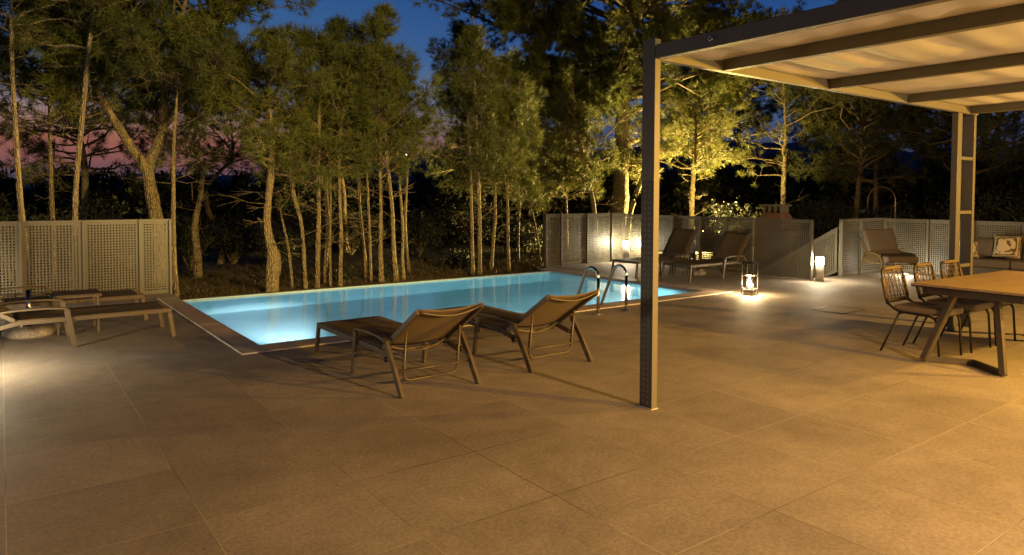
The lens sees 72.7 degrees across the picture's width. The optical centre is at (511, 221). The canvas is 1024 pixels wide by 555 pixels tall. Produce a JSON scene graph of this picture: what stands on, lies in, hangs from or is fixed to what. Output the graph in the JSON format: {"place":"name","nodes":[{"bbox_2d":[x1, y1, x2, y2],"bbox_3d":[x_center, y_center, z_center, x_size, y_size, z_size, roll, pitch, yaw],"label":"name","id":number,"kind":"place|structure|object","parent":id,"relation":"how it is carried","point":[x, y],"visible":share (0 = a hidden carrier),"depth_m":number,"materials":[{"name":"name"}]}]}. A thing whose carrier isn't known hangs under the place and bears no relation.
{"place":"outdoors","nodes":[
{"label":"outdoors","id":0,"kind":"place"},
{"bbox_2d":[0,220,947,297],"bbox_3d":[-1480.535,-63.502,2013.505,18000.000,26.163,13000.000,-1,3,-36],"label":"ground","id":1,"kind":"structure","parent":0,"point":[209,262],"depth_m":19.97,"materials":[{"name":"soil"}]},
{"bbox_2d":[0,196,71,282],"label":"shrub","id":2,"kind":"object","parent":1,"relation":"on","point":[33,218],"visible":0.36,"depth_m":14.37,"materials":[{"name":"green plant"}]},
{"bbox_2d":[0,0,117,289],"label":"pine tree","id":3,"kind":"object","parent":1,"relation":"on","point":[19,194],"visible":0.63,"depth_m":11.35,"materials":[{"name":"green plant"}]},
{"bbox_2d":[30,180,130,274],"bbox_3d":[-9.817,0.167,15.762,2.222,2.205,2.560,-1,3,-36],"label":"shrub","id":4,"kind":"object","parent":1,"relation":"on","point":[101,213],"visible":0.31,"depth_m":15.76,"materials":[{"name":"green plant"}]},
{"bbox_2d":[0,0,173,267],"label":"pine tree","id":5,"kind":"object","parent":1,"relation":"on","point":[42,149],"visible":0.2,"depth_m":17.14,"materials":[{"name":"green plant"}]},
{"bbox_2d":[0,0,174,280],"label":"pine tree","id":6,"kind":"object","parent":1,"relation":"on","point":[4,62],"visible":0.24,"depth_m":14.39,"materials":[{"name":"green plant"}]},
{"bbox_2d":[0,0,179,289],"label":"pine tree","id":7,"kind":"object","parent":1,"relation":"on","point":[17,43],"visible":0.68,"depth_m":11.60,"materials":[{"name":"green plant"}]},
{"bbox_2d":[91,217,151,269],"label":"shrub","id":8,"kind":"object","parent":1,"relation":"on","point":[125,246],"visible":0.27,"depth_m":16.82,"materials":[{"name":"green plant"}]},
{"bbox_2d":[0,0,319,287],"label":"pine tree","id":9,"kind":"object","parent":1,"relation":"on","point":[214,16],"visible":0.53,"depth_m":12.68,"materials":[{"name":"green plant"}]},
{"bbox_2d":[88,5,284,298],"bbox_3d":[-5.606,-1.173,12.216,3.258,5.362,3.526,-1,3,-36],"label":"pine tree","id":10,"kind":"object","parent":1,"relation":"on","point":[140,41],"visible":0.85,"depth_m":11.60,"materials":[{"name":"green plant"}]},
{"bbox_2d":[150,208,226,270],"bbox_3d":[-7.891,0.448,16.723,1.454,1.583,1.574,1,2,21],"label":"shrub","id":11,"kind":"object","parent":1,"relation":"on","point":[183,239],"visible":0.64,"depth_m":16.61,"materials":[{"name":"green plant"}]},
{"bbox_2d":[116,73,267,278],"bbox_3d":[-6.931,-0.862,15.177,1.908,4.615,3.221,2,3,36],"label":"pine tree","id":12,"kind":"object","parent":1,"relation":"on","point":[195,154],"visible":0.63,"depth_m":15.05,"materials":[{"name":"green plant"}]},
{"bbox_2d":[116,83,315,264],"bbox_3d":[-7.694,-1.528,18.605,4.046,5.736,3.911,1,2,9],"label":"pine tree","id":13,"kind":"object","parent":1,"relation":"on","point":[221,141],"visible":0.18,"depth_m":18.16,"materials":[{"name":"green plant"}]},
{"bbox_2d":[203,211,262,263],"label":"shrub","id":14,"kind":"object","parent":1,"relation":"on","point":[240,236],"visible":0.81,"depth_m":18.04,"materials":[{"name":"green plant"}]},
{"bbox_2d":[176,22,338,291],"bbox_3d":[-4.370,-1.054,12.326,2.348,5.125,2.288,2,3,34],"label":"pine tree","id":15,"kind":"object","parent":1,"relation":"on","point":[275,48],"visible":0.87,"depth_m":12.32,"materials":[{"name":"green plant"}]},
{"bbox_2d":[244,213,321,266],"bbox_3d":[-5.973,0.470,17.493,1.723,1.498,1.628,1,2,22],"label":"shrub","id":16,"kind":"object","parent":1,"relation":"on","point":[259,236],"visible":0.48,"depth_m":17.35,"materials":[{"name":"green plant"}]},
{"bbox_2d":[273,183,297,287],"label":"pine tree","id":17,"kind":"object","parent":1,"relation":"on","point":[280,197],"visible":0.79,"depth_m":13.46,"materials":[{"name":"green plant"}]},
{"bbox_2d":[220,21,352,288],"bbox_3d":[-4.322,-1.168,13.345,2.126,5.277,2.027,1,2,25],"label":"pine tree","id":18,"kind":"object","parent":1,"relation":"on","point":[299,38],"visible":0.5,"depth_m":12.96,"materials":[{"name":"green plant"}]},
{"bbox_2d":[253,191,337,256],"bbox_3d":[-6.534,0.057,20.881,2.607,2.072,2.661,-1,3,-36],"label":"shrub","id":19,"kind":"object","parent":1,"relation":"on","point":[291,224],"visible":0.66,"depth_m":20.62,"materials":[{"name":"green plant"}]},
{"bbox_2d":[252,31,384,287],"bbox_3d":[-3.810,-1.122,13.490,1.883,5.177,2.333,2,3,42],"label":"pine tree","id":20,"kind":"object","parent":1,"relation":"on","point":[326,55],"visible":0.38,"depth_m":13.33,"materials":[{"name":"green plant"}]},
{"bbox_2d":[275,38,380,285],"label":"pine tree","id":21,"kind":"object","parent":1,"relation":"on","point":[339,118],"visible":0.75,"depth_m":13.32,"materials":[{"name":"green plant"}]},
{"bbox_2d":[305,88,356,286],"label":"pine tree","id":22,"kind":"object","parent":1,"relation":"on","point":[330,233],"visible":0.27,"depth_m":13.73,"materials":[{"name":"green plant"}]},
{"bbox_2d":[272,12,390,286],"bbox_3d":[-3.905,-1.427,14.305,2.217,5.730,2.704,-1,3,-36],"label":"pine tree","id":23,"kind":"object","parent":1,"relation":"on","point":[339,28],"visible":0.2,"depth_m":14.00,"materials":[{"name":"green plant"}]},
{"bbox_2d":[279,72,389,252],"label":"pine tree","id":24,"kind":"object","parent":1,"relation":"on","point":[344,210],"visible":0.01,"depth_m":22.07,"materials":[{"name":"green plant"}]},
{"bbox_2d":[332,264,359,283],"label":"shrub","id":25,"kind":"object","parent":1,"relation":"on","point":[348,275],"visible":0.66,"depth_m":14.36,"materials":[{"name":"green plant"}]},
{"bbox_2d":[0,244,708,298],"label":"dry grass","id":26,"kind":"structure","parent":1,"relation":"on","point":[417,269],"depth_m":15.47,"materials":[{"name":"plant"}]},
{"bbox_2d":[327,114,387,283],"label":"pine tree","id":27,"kind":"object","parent":1,"relation":"on","point":[370,244],"visible":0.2,"depth_m":14.32,"materials":[{"name":"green plant"}]},
{"bbox_2d":[321,201,396,254],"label":"shrub","id":28,"kind":"object","parent":1,"relation":"on","point":[357,243],"visible":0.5,"depth_m":20.96,"materials":[{"name":"green plant"}]},
{"bbox_2d":[323,59,415,279],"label":"pine tree","id":29,"kind":"object","parent":1,"relation":"on","point":[364,254],"visible":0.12,"depth_m":14.73,"materials":[{"name":"green plant"}]},
{"bbox_2d":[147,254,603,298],"bbox_3d":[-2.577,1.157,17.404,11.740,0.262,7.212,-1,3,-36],"label":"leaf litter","id":30,"kind":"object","parent":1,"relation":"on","point":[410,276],"visible":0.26,"depth_m":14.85,"materials":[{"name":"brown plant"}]},
{"bbox_2d":[311,0,445,282],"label":"pine tree","id":31,"kind":"object","parent":1,"relation":"on","point":[378,26],"visible":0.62,"depth_m":13.83,"materials":[{"name":"green plant"}]},
{"bbox_2d":[377,264,400,277],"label":"shrub","id":32,"kind":"object","parent":1,"relation":"on","point":[388,272],"visible":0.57,"depth_m":15.30,"materials":[{"name":"green plant"}]},
{"bbox_2d":[347,41,434,281],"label":"pine tree","id":33,"kind":"object","parent":1,"relation":"on","point":[421,120],"visible":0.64,"depth_m":14.07,"materials":[{"name":"green plant"}]},
{"bbox_2d":[373,75,424,278],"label":"pine tree","id":34,"kind":"object","parent":1,"relation":"on","point":[402,224],"visible":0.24,"depth_m":14.62,"materials":[{"name":"green plant"}]},
{"bbox_2d":[399,132,424,272],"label":"pine tree","id":35,"kind":"object","parent":1,"relation":"on","point":[405,238],"visible":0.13,"depth_m":16.61,"materials":[{"name":"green plant"}]},
{"bbox_2d":[387,200,449,256],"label":"shrub","id":36,"kind":"object","parent":1,"relation":"on","point":[422,229],"visible":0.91,"depth_m":20.83,"materials":[{"name":"green plant"}]},
{"bbox_2d":[437,247,488,271],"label":"shrub","id":37,"kind":"object","parent":1,"relation":"on","point":[459,259],"visible":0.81,"depth_m":16.93,"materials":[{"name":"green plant"}]},
{"bbox_2d":[433,191,501,252],"bbox_3d":[-1.167,0.022,21.734,1.952,2.110,2.171,1,2,17],"label":"shrub","id":38,"kind":"object","parent":1,"relation":"on","point":[467,216],"visible":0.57,"depth_m":21.34,"materials":[{"name":"green plant"}]},
{"bbox_2d":[443,71,495,275],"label":"pine tree","id":39,"kind":"object","parent":1,"relation":"on","point":[450,111],"visible":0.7,"depth_m":15.53,"materials":[{"name":"green plant"}]},
{"bbox_2d":[403,18,539,247],"bbox_3d":[-1.759,-2.969,24.344,6.770,8.209,4.689,-1,2,-21],"label":"pine tree","id":40,"kind":"object","parent":1,"relation":"on","point":[457,28],"visible":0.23,"depth_m":23.75,"materials":[{"name":"green plant"}]},
{"bbox_2d":[429,16,520,274],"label":"pine tree","id":41,"kind":"object","parent":1,"relation":"on","point":[471,40],"visible":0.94,"depth_m":15.26,"materials":[{"name":"green plant"}]},
{"bbox_2d":[436,59,549,268],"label":"pine tree","id":42,"kind":"object","parent":1,"relation":"on","point":[507,94],"visible":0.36,"depth_m":16.58,"materials":[{"name":"green plant"}]},
{"bbox_2d":[472,92,546,272],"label":"pine tree","id":43,"kind":"object","parent":1,"relation":"on","point":[536,133],"visible":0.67,"depth_m":16.33,"materials":[{"name":"green plant"}]},
{"bbox_2d":[0,138,1023,251],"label":"woodland","id":44,"kind":"object","parent":1,"relation":"on","point":[674,189],"visible":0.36,"depth_m":27.08,"materials":[{"name":"green plant"}]},
{"bbox_2d":[495,208,554,257],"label":"shrub","id":45,"kind":"object","parent":1,"relation":"on","point":[526,243],"visible":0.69,"depth_m":20.44,"materials":[{"name":"green plant"}]},
{"bbox_2d":[497,124,564,262],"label":"pine tree","id":46,"kind":"object","parent":1,"relation":"on","point":[544,153],"visible":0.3,"depth_m":18.68,"materials":[{"name":"green plant"}]},
{"bbox_2d":[520,180,551,265],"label":"pine tree","id":47,"kind":"object","parent":1,"relation":"on","point":[538,245],"visible":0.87,"depth_m":16.44,"materials":[{"name":"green plant"}]},
{"bbox_2d":[496,65,598,258],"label":"pine tree","id":48,"kind":"object","parent":1,"relation":"on","point":[546,109],"visible":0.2,"depth_m":19.46,"materials":[{"name":"green plant"}]},
{"bbox_2d":[525,98,606,257],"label":"pine tree","id":49,"kind":"object","parent":1,"relation":"on","point":[569,179],"visible":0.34,"depth_m":19.40,"materials":[{"name":"green plant"}]},
{"bbox_2d":[522,69,641,258],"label":"pine tree","id":50,"kind":"object","parent":1,"relation":"on","point":[558,92],"visible":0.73,"depth_m":19.13,"materials":[{"name":"green plant"}]},
{"bbox_2d":[411,0,806,254],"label":"pine tree","id":51,"kind":"object","parent":1,"relation":"on","point":[615,75],"visible":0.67,"depth_m":19.92,"materials":[{"name":"green plant"}]},
{"bbox_2d":[610,108,681,239],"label":"pine tree","id":52,"kind":"object","parent":1,"relation":"on","point":[622,159],"visible":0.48,"depth_m":21.78,"materials":[{"name":"green plant"}]},
{"bbox_2d":[632,85,758,256],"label":"pine tree","id":53,"kind":"object","parent":1,"relation":"on","point":[689,112],"visible":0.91,"depth_m":21.11,"materials":[{"name":"green plant"}]},
{"bbox_2d":[702,196,762,239],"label":"shrub","id":54,"kind":"object","parent":1,"relation":"on","point":[728,213],"visible":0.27,"depth_m":20.60,"materials":[{"name":"green plant"}]},
{"bbox_2d":[661,78,804,215],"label":"pine tree","id":55,"kind":"object","parent":1,"relation":"on","point":[759,108],"visible":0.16,"depth_m":32.21,"materials":[{"name":"green plant"}]},
{"bbox_2d":[733,214,750,269],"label":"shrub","id":56,"kind":"object","parent":1,"relation":"on","point":[743,231],"visible":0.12,"depth_m":16.31,"materials":[{"name":"green plant"}]},
{"bbox_2d":[742,204,808,275],"bbox_3d":[6.159,0.569,16.301,0.840,1.950,1.240,-1,3,-36],"label":"barbecue","id":57,"kind":"object","parent":1,"relation":"on","point":[776,211],"visible":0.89,"depth_m":16.03,"materials":[{"name":"ceramic"}]},
{"bbox_2d":[724,76,858,203],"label":"pine tree","id":58,"kind":"object","parent":1,"relation":"on","point":[783,161],"visible":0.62,"depth_m":20.46,"materials":[{"name":"green plant"}]},
{"bbox_2d":[758,227,838,278],"bbox_3d":[6.138,1.094,15.113,0.040,2.039,1.935,-1,3,-36],"label":"fence","id":59,"kind":"object","parent":1,"relation":"on","point":[821,238],"visible":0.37,"depth_m":14.55,"materials":[{"name":"beige metal"}]},
{"bbox_2d":[766,88,880,161],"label":"pine tree","id":60,"kind":"object","parent":1,"relation":"on","point":[793,120],"visible":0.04,"depth_m":32.27,"materials":[{"name":"green plant"}]},
{"bbox_2d":[789,192,865,257],"bbox_3d":[8.492,0.173,18.986,2.006,2.072,2.275,-1,3,-36],"label":"shrub","id":61,"kind":"object","parent":1,"relation":"on","point":[822,229],"visible":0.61,"depth_m":18.87,"materials":[{"name":"green plant"}]},
{"bbox_2d":[770,0,953,256],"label":"pine tree","id":62,"kind":"object","parent":1,"relation":"on","point":[864,141],"visible":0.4,"depth_m":20.55,"materials":[{"name":"green plant"}]},
{"bbox_2d":[795,0,941,217],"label":"pine tree","id":63,"kind":"object","parent":1,"relation":"on","point":[839,151],"visible":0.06,"depth_m":23.03,"materials":[{"name":"green plant"}]},
{"bbox_2d":[860,186,895,265],"bbox_3d":[8.431,0.274,16.069,0.330,2.171,0.796,-1,3,-36],"label":"arched lamp","id":64,"kind":"object","parent":1,"relation":"on","point":[867,210],"visible":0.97,"depth_m":16.00,"materials":[{"name":"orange metal"}]},
{"bbox_2d":[847,193,943,265],"bbox_3d":[9.819,0.226,17.795,1.850,2.061,2.242,-1,3,-36],"label":"shrub","id":65,"kind":"object","parent":1,"relation":"on","point":[910,216],"visible":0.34,"depth_m":17.65,"materials":[{"name":"green plant"}]},
{"bbox_2d":[868,98,1023,181],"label":"pine tree","id":66,"kind":"object","parent":1,"relation":"on","point":[991,147],"visible":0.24,"depth_m":19.12,"materials":[{"name":"green plant"}]},
{"bbox_2d":[916,186,1012,259],"bbox_3d":[10.728,0.235,16.492,2.039,2.144,2.252,1,2,29],"label":"shrub","id":67,"kind":"object","parent":1,"relation":"on","point":[948,212],"visible":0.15,"depth_m":16.35,"materials":[{"name":"green plant"}]},
{"bbox_2d":[925,110,1023,232],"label":"pine tree","id":68,"kind":"object","parent":1,"relation":"on","point":[986,116],"visible":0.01,"depth_m":24.07,"materials":[{"name":"green plant"}]},
{"bbox_2d":[974,189,1023,235],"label":"shrub","id":69,"kind":"object","parent":1,"relation":"on","point":[1019,217],"visible":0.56,"depth_m":15.49,"materials":[{"name":"green plant"}]},
{"bbox_2d":[974,164,1023,235],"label":"shrub","id":70,"kind":"object","parent":1,"relation":"on","point":[1013,207],"visible":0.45,"depth_m":17.45,"materials":[{"name":"green plant"}]},
{"bbox_2d":[0,261,1023,554],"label":"terrace floor","id":71,"kind":"structure","parent":0,"point":[782,419],"depth_m":4.65,"materials":[{"name":"tile"}]},
{"bbox_2d":[2,290,55,339],"bbox_3d":[-5.567,1.048,8.018,0.510,0.525,0.510,-1,3,-36],"label":"parasol base","id":72,"kind":"object","parent":71,"relation":"on","point":[30,331],"visible":0.86,"depth_m":7.90,"materials":[{"name":"stone"}]},
{"bbox_2d":[0,286,147,326],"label":"sun lounger","id":73,"kind":"object","parent":71,"relation":"on","point":[134,294],"visible":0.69,"depth_m":8.77,"materials":[{"name":"brown fabric"}]},
{"bbox_2d":[51,289,101,335],"bbox_3d":[-5.188,1.072,8.297,0.484,0.458,0.484,-1,3,-36],"label":"side table","id":74,"kind":"object","parent":71,"relation":"on","point":[93,293],"visible":0.84,"depth_m":8.20,"materials":[{"name":"brown wood"}]},
{"bbox_2d":[0,219,171,297],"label":"perforated fence","id":75,"kind":"object","parent":71,"relation":"on","point":[20,251],"visible":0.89,"depth_m":10.76,"materials":[{"name":"beige metal"}]},
{"bbox_2d":[0,299,175,347],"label":"sun lounger","id":76,"kind":"object","parent":71,"relation":"on","point":[61,313],"visible":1,"depth_m":7.64,"materials":[{"name":"brown metal"}]},
{"bbox_2d":[314,303,483,398],"bbox_3d":[-1.107,1.021,6.481,0.777,0.746,2.130,-1,3,-36],"label":"sun lounger","id":77,"kind":"object","parent":71,"relation":"on","point":[379,333],"visible":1,"depth_m":6.03,"materials":[{"name":"brown fabric"}]},
{"bbox_2d":[183,271,695,300],"bbox_3d":[-0.942,1.921,11.422,7.430,1.400,4.170,-1,3,-36],"label":"pool basin","id":78,"kind":"object","parent":71,"relation":"in","point":[418,282],"visible":0.08,"depth_m":12.76,"materials":[{"name":"tile"}]},
{"bbox_2d":[181,270,544,344],"bbox_3d":[-0.876,1.452,11.559,7.784,0.488,4.340,-1,3,-36],"label":"pool edge","id":79,"kind":"object","parent":78,"relation":"attached to","point":[346,286],"visible":0.07,"depth_m":12.51,"materials":[{"name":"beige stone"}]},
{"bbox_2d":[184,272,689,344],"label":"water","id":80,"kind":"structure","parent":78,"relation":"in","point":[268,319],"depth_m":11.02,"materials":[{"name":"blue liquid"}]},
{"bbox_2d":[160,268,728,352],"bbox_3d":[-0.918,1.255,11.395,8.033,0.132,4.815,-1,3,-36],"label":"pool coping","id":81,"kind":"object","parent":71,"relation":"on","point":[238,341],"visible":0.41,"depth_m":9.38,"materials":[{"name":"stone"}]},
{"bbox_2d":[157,291,732,354],"bbox_3d":[-0.896,1.245,11.351,8.055,0.116,4.738,-1,3,-36],"label":"coping edge strip","id":82,"kind":"object","parent":81,"relation":"on","point":[215,336],"visible":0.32,"depth_m":8.27,"materials":[{"name":"stone"}]},
{"bbox_2d":[433,290,598,372],"bbox_3d":[-0.045,0.995,7.299,0.777,0.746,2.130,-1,3,-36],"label":"sun lounger","id":83,"kind":"object","parent":71,"relation":"on","point":[553,311],"visible":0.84,"depth_m":6.81,"materials":[{"name":"brown fabric"}]},
{"bbox_2d":[576,264,629,314],"bbox_3d":[1.184,1.514,9.993,0.650,1.820,0.825,-1,3,-36],"label":"pool ladder","id":84,"kind":"object","parent":71,"relation":"attached to","point":[599,303],"visible":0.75,"depth_m":9.82,"materials":[{"name":"metal"}]},
{"bbox_2d":[623,240,628,258],"bbox_3d":[2.795,0.726,17.049,0.170,0.560,0.170,-1,3,-36],"label":"bollard lamp","id":85,"kind":"object","parent":71,"relation":"on","point":[625,249],"visible":0.76,"depth_m":16.99,"materials":[{"name":"grey paint"}]},
{"bbox_2d":[610,228,699,277],"bbox_3d":[3.030,0.638,14.611,1.969,0.943,0.777,-1,3,-36],"label":"sun lounger","id":86,"kind":"object","parent":71,"relation":"on","point":[679,241],"visible":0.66,"depth_m":14.90,"materials":[{"name":"brown fabric"}]},
{"bbox_2d":[659,253,689,277],"bbox_3d":[3.297,0.889,14.159,0.464,0.448,0.464,-1,3,-36],"label":"side table","id":87,"kind":"object","parent":71,"relation":"on","point":[675,255],"visible":0.97,"depth_m":14.11,"materials":[{"name":"brown wood"}]},
{"bbox_2d":[544,213,813,280],"bbox_3d":[3.289,0.485,14.766,2.599,1.211,5.089,-1,3,-36],"label":"perforated fence","id":88,"kind":"object","parent":71,"relation":"on","point":[700,226],"visible":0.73,"depth_m":15.77,"materials":[{"name":"beige metal"}]},
{"bbox_2d":[681,253,705,275],"bbox_3d":[3.780,0.880,14.514,0.510,0.445,0.510,1,2,24],"label":"parasol base","id":89,"kind":"object","parent":71,"relation":"on","point":[698,272],"visible":0.64,"depth_m":14.37,"materials":[{"name":"stone"}]},
{"bbox_2d":[660,231,751,282],"bbox_3d":[3.939,0.686,13.964,2.006,0.900,0.777,-1,3,-36],"label":"sun lounger","id":90,"kind":"object","parent":71,"relation":"on","point":[730,247],"visible":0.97,"depth_m":14.22,"materials":[{"name":"brown fabric"}]},
{"bbox_2d":[741,261,757,295],"bbox_3d":[3.927,0.938,11.494,0.198,0.551,0.198,-2,3,-44],"label":"lantern","id":91,"kind":"object","parent":71,"relation":"on","point":[749,291],"visible":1,"depth_m":11.48,"materials":[{"name":"metal"}]},
{"bbox_2d":[815,256,823,281],"bbox_3d":[5.940,0.906,13.433,0.170,0.486,0.170,-1,3,-36],"label":"bollard lamp","id":92,"kind":"object","parent":71,"relation":"on","point":[819,269],"visible":1,"depth_m":13.37,"materials":[{"name":"white glass"}]},
{"bbox_2d":[638,0,1023,409],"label":"pergola","id":93,"kind":"object","parent":71,"relation":"on","point":[959,58],"visible":1,"depth_m":5.30,"materials":[{"name":"beige paint"}]},
{"bbox_2d":[812,305,865,313],"bbox_3d":[4.712,1.275,10.048,0.640,0.027,0.464,-1,3,-36],"label":"skimmer lid","id":94,"kind":"object","parent":71,"relation":"on","point":[838,309],"visible":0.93,"depth_m":10.02,"materials":[{"name":"ceramic"}]},
{"bbox_2d":[859,229,917,275],"bbox_3d":[7.552,0.651,13.952,0.748,0.973,0.924,0,2,-4],"label":"lounge chair","id":95,"kind":"object","parent":71,"relation":"on","point":[881,246],"visible":0.97,"depth_m":14.11,"materials":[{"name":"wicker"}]},
{"bbox_2d":[880,265,963,356],"bbox_3d":[4.254,0.930,7.250,0.495,0.887,0.659,-1,3,-34],"label":"dining chair","id":96,"kind":"object","parent":71,"relation":"on","point":[922,309],"visible":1,"depth_m":7.25,"materials":[{"name":"wicker"}]},
{"bbox_2d":[838,218,1023,275],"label":"perforated fence","id":97,"kind":"object","parent":71,"relation":"on","point":[857,225],"visible":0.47,"depth_m":14.62,"materials":[{"name":"beige metal"}]},
{"bbox_2d":[912,262,992,352],"bbox_3d":[4.811,0.918,7.622,0.495,0.887,0.659,-1,3,-35],"label":"dining chair","id":98,"kind":"object","parent":71,"relation":"on","point":[971,305],"visible":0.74,"depth_m":7.54,"materials":[{"name":"wicker"}]},
{"bbox_2d":[911,270,1023,376],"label":"dining table","id":99,"kind":"object","parent":71,"relation":"on","point":[997,288],"visible":1,"depth_m":6.79,"materials":[{"name":"brown wood"}]},
{"bbox_2d":[939,259,1015,345],"bbox_3d":[5.332,0.907,7.980,0.495,0.887,0.659,-1,3,-33],"label":"dining chair","id":100,"kind":"object","parent":71,"relation":"on","point":[944,274],"visible":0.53,"depth_m":8.08,"materials":[{"name":"metal"}]},
{"bbox_2d":[972,241,1023,274],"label":"sofa","id":101,"kind":"object","parent":71,"relation":"on","point":[984,264],"visible":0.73,"depth_m":13.07,"materials":[{"name":"brown fabric"}]},
{"bbox_2d":[959,241,978,257],"bbox_3d":[8.884,0.534,13.535,0.340,0.320,0.174,2,-9,40],"label":"cushion","id":102,"kind":"object","parent":101,"relation":"on","point":[975,245],"visible":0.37,"depth_m":13.42,"materials":[{"name":"beige fabric"}]},
{"bbox_2d":[977,236,993,255],"bbox_3d":[9.105,0.482,13.335,0.174,0.380,0.400,13,-5,-30],"label":"cushion","id":103,"kind":"object","parent":101,"relation":"on","point":[985,246],"visible":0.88,"depth_m":13.29,"materials":[{"name":"beige fabric"}]},
{"bbox_2d":[992,235,1021,257],"bbox_3d":[9.248,0.464,13.004,0.174,0.420,0.440,17,-9,-40],"label":"cushion","id":104,"kind":"object","parent":101,"relation":"on","point":[1006,246],"visible":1,"depth_m":12.94,"materials":[{"name":"beige fabric"}]},
{"bbox_2d":[0,0,1023,180],"label":"sky","id":105,"kind":"structure","parent":0,"point":[418,24],"materials":[{"name":"blue"}]},
{"bbox_2d":[6,140,1023,206],"bbox_3d":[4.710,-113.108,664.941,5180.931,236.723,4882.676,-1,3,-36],"label":"hills","id":106,"kind":"structure","parent":0,"point":[906,155],"depth_m":2154.05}
]}

